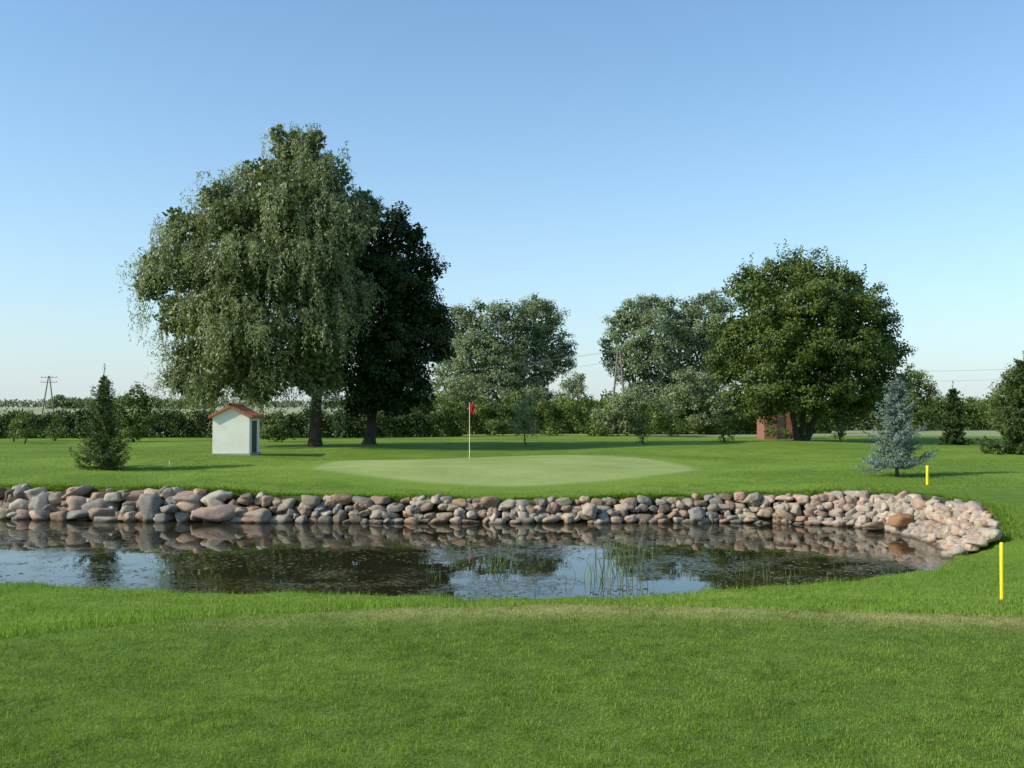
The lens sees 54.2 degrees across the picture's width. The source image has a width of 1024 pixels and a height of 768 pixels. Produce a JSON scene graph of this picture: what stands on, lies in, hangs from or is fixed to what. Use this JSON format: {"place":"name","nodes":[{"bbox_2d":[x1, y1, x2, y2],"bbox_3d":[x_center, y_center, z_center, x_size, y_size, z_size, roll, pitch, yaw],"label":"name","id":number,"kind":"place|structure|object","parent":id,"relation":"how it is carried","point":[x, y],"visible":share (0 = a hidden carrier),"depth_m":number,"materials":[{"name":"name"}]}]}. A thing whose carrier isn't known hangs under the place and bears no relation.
{"place":"outdoors","nodes":[
{"label":"outdoors","id":0,"kind":"place"},
{"bbox_2d":[0,519,953,599],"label":"pond water","id":1,"kind":"structure","parent":0,"point":[24,554],"depth_m":20.77,"materials":[{"name":"blue liquid"}]},
{"bbox_2d":[426,557,437,578],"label":"reeds","id":2,"kind":"object","parent":1,"relation":"in","point":[431,572],"visible":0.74,"depth_m":17.98,"materials":[{"name":"green plant"}]},
{"bbox_2d":[0,530,930,598],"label":"floating pond weed","id":3,"kind":"object","parent":1,"relation":"on","point":[842,534],"visible":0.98,"depth_m":20.59,"materials":[{"name":"green plant"}]},
{"bbox_2d":[480,536,513,571],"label":"reeds","id":4,"kind":"object","parent":1,"relation":"in","point":[499,563],"visible":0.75,"depth_m":18.90,"materials":[{"name":"green plant"}]},
{"bbox_2d":[505,530,519,553],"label":"reeds","id":5,"kind":"object","parent":1,"relation":"in","point":[517,542],"visible":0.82,"depth_m":21.31,"materials":[{"name":"green plant"}]},
{"bbox_2d":[568,544,645,581],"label":"reeds","id":6,"kind":"object","parent":1,"relation":"in","point":[604,568],"visible":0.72,"depth_m":17.90,"materials":[{"name":"green plant"}]},
{"bbox_2d":[586,520,661,563],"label":"reeds","id":7,"kind":"object","parent":1,"relation":"in","point":[616,558],"visible":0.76,"depth_m":20.12,"materials":[{"name":"green plant"}]},
{"bbox_2d":[600,564,647,590],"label":"reeds","id":8,"kind":"object","parent":1,"relation":"in","point":[626,581],"visible":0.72,"depth_m":16.92,"materials":[{"name":"green plant"}]},
{"bbox_2d":[740,565,827,580],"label":"reeds","id":9,"kind":"object","parent":1,"relation":"in","point":[770,574],"visible":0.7,"depth_m":18.00,"materials":[{"name":"green plant"}]},
{"bbox_2d":[0,407,1023,767],"bbox_3d":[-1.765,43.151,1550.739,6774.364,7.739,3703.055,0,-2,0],"label":"ground","id":10,"kind":"structure","parent":0,"point":[558,471],"depth_m":7.88,"materials":[{"name":"green plant"}]},
{"bbox_2d":[8,417,21,441],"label":"sapling tree","id":11,"kind":"object","parent":10,"relation":"on","point":[13,432],"visible":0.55,"depth_m":67.82,"materials":[{"name":"green plant"}]},
{"bbox_2d":[8,408,43,443],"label":"sapling tree","id":12,"kind":"object","parent":10,"relation":"on","point":[22,432],"visible":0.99,"depth_m":65.83,"materials":[{"name":"green plant"}]},
{"bbox_2d":[41,376,57,416],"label":"utility pole","id":13,"kind":"object","parent":10,"relation":"on","point":[49,379],"visible":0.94,"depth_m":189.94,"materials":[{"name":"grey wood"}]},
{"bbox_2d":[44,412,67,440],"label":"sapling tree","id":14,"kind":"object","parent":10,"relation":"on","point":[58,433],"visible":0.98,"depth_m":69.88,"materials":[{"name":"green plant"}]},
{"bbox_2d":[45,394,80,408],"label":"deciduous tree","id":15,"kind":"object","parent":10,"relation":"on","point":[60,400],"visible":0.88,"depth_m":618.12,"materials":[{"name":"green plant"}]},
{"bbox_2d":[68,364,131,469],"bbox_3d":[-14.902,1.273,36.738,2.537,4.082,2.177,-1,-2,41],"label":"fir tree","id":16,"kind":"object","parent":10,"relation":"on","point":[104,457],"visible":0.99,"depth_m":36.58,"materials":[{"name":"green plant"}]},
{"bbox_2d":[109,381,162,441],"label":"deciduous tree","id":17,"kind":"object","parent":10,"relation":"on","point":[132,425],"visible":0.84,"depth_m":67.62,"materials":[{"name":"green plant"}]},
{"bbox_2d":[66,396,217,408],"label":"distant trees","id":18,"kind":"object","parent":10,"relation":"on","point":[85,405],"visible":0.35,"depth_m":635.18,"materials":[{"name":"green plant"}]},
{"bbox_2d":[0,404,465,438],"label":"hedge","id":19,"kind":"object","parent":10,"relation":"on","point":[420,425],"visible":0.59,"depth_m":78.25,"materials":[{"name":"green plant"}]},
{"bbox_2d":[208,403,263,454],"bbox_3d":[-13.198,2.194,47.907,2.050,2.520,2.260,0,-2,0],"label":"plaster hut","id":20,"kind":"object","parent":10,"relation":"on","point":[236,428],"visible":1,"depth_m":46.96,"materials":[{"name":"paint"}]},
{"bbox_2d":[252,421,256,452],"bbox_3d":[-12.314,2.526,47.798,0.032,1.550,0.800,0,-2,0],"label":"door","id":21,"kind":"structure","parent":20,"relation":"in","point":[254,423],"depth_m":47.76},
{"bbox_2d":[116,121,395,446],"bbox_3d":[-14.407,-5.481,56.252,15.522,18.779,14.302,0,-2,0],"label":"willow tree","id":22,"kind":"object","parent":10,"relation":"on","point":[280,241],"visible":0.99,"depth_m":53.31,"materials":[{"name":"green plant"}]},
{"bbox_2d":[260,409,298,441],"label":"bush","id":23,"kind":"object","parent":10,"relation":"on","point":[273,425],"visible":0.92,"depth_m":65.81,"materials":[{"name":"green plant"}]},
{"bbox_2d":[322,200,458,444],"bbox_3d":[-7.228,-3.549,60.383,8.235,14.822,10.623,0,-2,0],"label":"maple tree","id":24,"kind":"object","parent":10,"relation":"on","point":[407,327],"visible":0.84,"depth_m":58.29,"materials":[{"name":"green plant"}]},
{"bbox_2d":[434,373,498,423],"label":"willow shrub","id":25,"kind":"object","parent":10,"relation":"on","point":[455,390],"visible":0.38,"depth_m":91.80,"materials":[{"name":"green plant"}]},
{"bbox_2d":[469,402,474,457],"bbox_3d":[-1.733,2.034,42.960,0.288,2.500,0.108,0,-2,0],"label":"golf flagstick","id":26,"kind":"object","parent":10,"relation":"on","point":[471,408],"visible":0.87,"depth_m":42.97,"materials":[{"name":"white paint"}]},
{"bbox_2d":[430,298,536,404],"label":"poplar tree","id":27,"kind":"object","parent":10,"relation":"on","point":[487,351],"visible":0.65,"depth_m":109.81,"materials":[{"name":"green plant"}]},
{"bbox_2d":[0,398,987,407],"bbox_3d":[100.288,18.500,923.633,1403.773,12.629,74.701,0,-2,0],"label":"distant trees","id":28,"kind":"object","parent":10,"relation":"on","point":[7,402],"visible":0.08,"depth_m":915.11,"materials":[{"name":"green plant"}]},
{"bbox_2d":[0,483,1002,557],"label":"stone retaining wall","id":29,"kind":"structure","parent":10,"relation":"on","point":[951,529],"depth_m":27.09,"materials":[{"name":"stone"}]},
{"bbox_2d":[0,502,1023,638],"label":"bank grass","id":30,"kind":"structure","parent":10,"relation":"on","point":[174,614],"depth_m":13.75,"materials":[{"name":"green plant"}]},
{"bbox_2d":[0,480,1023,542],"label":"wall top grass","id":31,"kind":"structure","parent":10,"relation":"on","point":[1001,519],"depth_m":27.56,"materials":[{"name":"green plant"}]},
{"bbox_2d":[508,394,541,444],"bbox_3d":[0.719,2.247,61.827,1.815,3.312,2.214,-1,-2,21],"label":"sapling tree","id":32,"kind":"object","parent":10,"relation":"on","point":[522,414],"visible":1,"depth_m":61.81,"materials":[{"name":"green plant"}]},
{"bbox_2d":[512,385,550,431],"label":"willow shrub","id":33,"kind":"object","parent":10,"relation":"on","point":[539,394],"visible":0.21,"depth_m":97.56,"materials":[{"name":"green plant"}]},
{"bbox_2d":[496,292,578,402],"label":"poplar tree","id":34,"kind":"object","parent":10,"relation":"on","point":[537,340],"visible":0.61,"depth_m":113.85,"materials":[{"name":"green plant"}]},
{"bbox_2d":[551,371,594,401],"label":"deciduous tree","id":35,"kind":"object","parent":10,"relation":"on","point":[577,386],"visible":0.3,"depth_m":104.73,"materials":[{"name":"green plant"}]},
{"bbox_2d":[478,404,693,436],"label":"bush","id":36,"kind":"object","parent":10,"relation":"on","point":[676,426],"visible":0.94,"depth_m":81.60,"materials":[{"name":"green plant"}]},
{"bbox_2d":[610,350,625,429],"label":"utility pole","id":37,"kind":"object","parent":10,"relation":"on","point":[621,361],"visible":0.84,"depth_m":88.00,"materials":[{"name":"grey wood"}]},
{"bbox_2d":[428,350,1000,380],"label":"overhead wires","id":38,"kind":"object","parent":37,"relation":"attached to","point":[636,362],"visible":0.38,"depth_m":89.80,"materials":[{"name":"black metal"}]},
{"bbox_2d":[588,384,674,435],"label":"willow shrub","id":39,"kind":"object","parent":10,"relation":"on","point":[631,409],"visible":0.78,"depth_m":83.42,"materials":[{"name":"green plant"}]},
{"bbox_2d":[442,395,836,434],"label":"hedge","id":40,"kind":"object","parent":10,"relation":"on","point":[560,412],"visible":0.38,"depth_m":90.01,"materials":[{"name":"green plant"}]},
{"bbox_2d":[596,293,686,404],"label":"poplar tree","id":41,"kind":"object","parent":10,"relation":"on","point":[625,319],"visible":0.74,"depth_m":116.20,"materials":[{"name":"green plant"}]},
{"bbox_2d":[632,409,654,444],"bbox_3d":[8.400,2.752,63.889,1.317,2.557,1.606,-1,-2,28],"label":"sapling tree","id":42,"kind":"object","parent":10,"relation":"on","point":[644,415],"visible":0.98,"depth_m":63.80,"materials":[{"name":"green plant"}]},
{"bbox_2d":[352,389,1010,432],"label":"shrubbery","id":43,"kind":"object","parent":10,"relation":"on","point":[975,417],"visible":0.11,"depth_m":108.99,"materials":[{"name":"green plant"}]},
{"bbox_2d":[658,365,742,434],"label":"willow shrub","id":44,"kind":"object","parent":10,"relation":"on","point":[686,390],"visible":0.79,"depth_m":89.31,"materials":[{"name":"green plant"}]},
{"bbox_2d":[659,288,744,399],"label":"poplar tree","id":45,"kind":"object","parent":10,"relation":"on","point":[697,340],"visible":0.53,"depth_m":117.86,"materials":[{"name":"green plant"}]},
{"bbox_2d":[717,415,735,442],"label":"sapling tree","id":46,"kind":"object","parent":10,"relation":"on","point":[726,431],"visible":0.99,"depth_m":63.82,"materials":[{"name":"green plant"}]},
{"bbox_2d":[757,409,796,438],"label":"brick shed","id":47,"kind":"structure","parent":10,"relation":"on","point":[784,423],"depth_m":73.94,"materials":[{"name":"brick"}]},
{"bbox_2d":[776,417,784,438],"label":"door","id":48,"kind":"structure","parent":47,"relation":"in","point":[781,423],"depth_m":73.90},
{"bbox_2d":[763,425,792,439],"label":"bush","id":49,"kind":"object","parent":10,"relation":"on","point":[786,432],"visible":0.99,"depth_m":70.80,"materials":[{"name":"green plant"}]},
{"bbox_2d":[701,239,917,440],"bbox_3d":[19.573,-2.857,67.167,12.531,13.859,13.124,1,-2,-38],"label":"maple tree","id":50,"kind":"object","parent":10,"relation":"on","point":[799,342],"visible":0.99,"depth_m":64.58,"materials":[{"name":"green plant"}]},
{"bbox_2d":[830,424,847,440],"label":"sapling tree","id":51,"kind":"object","parent":10,"relation":"on","point":[841,433],"visible":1,"depth_m":69.79,"materials":[{"name":"green plant"}]},
{"bbox_2d":[855,367,938,476],"bbox_3d":[11.962,1.226,31.100,2.445,3.510,1.966,-1,-2,36],"label":"blue spruce tree","id":52,"kind":"object","parent":10,"relation":"on","point":[895,413],"visible":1,"depth_m":31.00,"materials":[{"name":"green plant"}]},
{"bbox_2d":[882,362,942,430],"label":"deciduous tree","id":53,"kind":"object","parent":10,"relation":"on","point":[926,410],"visible":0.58,"depth_m":104.28,"materials":[{"name":"green plant"}]},
{"bbox_2d":[926,465,928,484],"bbox_3d":[11.772,2.657,28.337,0.082,0.700,0.080,0,-2,0],"label":"marker stake","id":54,"kind":"object","parent":10,"relation":"on","point":[927,474],"visible":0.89,"depth_m":28.31,"materials":[{"name":"yellow paint"}]},
{"bbox_2d":[936,382,974,444],"bbox_3d":[27.469,1.901,61.927,2.201,4.275,2.051,0,-2,0],"label":"spruce tree","id":55,"kind":"object","parent":10,"relation":"on","point":[953,433],"visible":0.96,"depth_m":61.71,"materials":[{"name":"green plant"}]},
{"bbox_2d":[939,396,990,428],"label":"deciduous tree","id":56,"kind":"object","parent":10,"relation":"on","point":[976,400],"visible":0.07,"depth_m":119.66,"materials":[{"name":"green plant"}]},
{"bbox_2d":[974,350,1023,454],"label":"fir tree","id":57,"kind":"object","parent":10,"relation":"on","point":[1011,430],"visible":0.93,"depth_m":45.86,"materials":[{"name":"green plant"}]},
{"bbox_2d":[985,362,1015,425],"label":"deciduous tree","id":58,"kind":"object","parent":10,"relation":"on","point":[997,393],"visible":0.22,"depth_m":80.02,"materials":[{"name":"green plant"}]},
{"bbox_2d":[999,542,1003,599],"bbox_3d":[6.629,2.609,13.532,0.057,0.930,0.054,0,-2,0],"label":"marker stake","id":59,"kind":"object","parent":10,"relation":"on","point":[1001,549],"visible":0.89,"depth_m":13.52,"materials":[{"name":"yellow paint"}]},
{"bbox_2d":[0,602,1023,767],"bbox_3d":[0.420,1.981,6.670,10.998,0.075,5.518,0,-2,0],"label":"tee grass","id":60,"kind":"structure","parent":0,"point":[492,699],"depth_m":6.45,"materials":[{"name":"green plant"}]},
{"bbox_2d":[0,446,1023,497],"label":"fairway grass","id":61,"kind":"structure","parent":0,"point":[719,457],"depth_m":33.88,"materials":[{"name":"green plant"}]},
{"bbox_2d":[0,0,1023,407],"label":"sky","id":62,"kind":"structure","parent":0,"point":[589,157],"materials":[{"name":"blue"}]}
]}

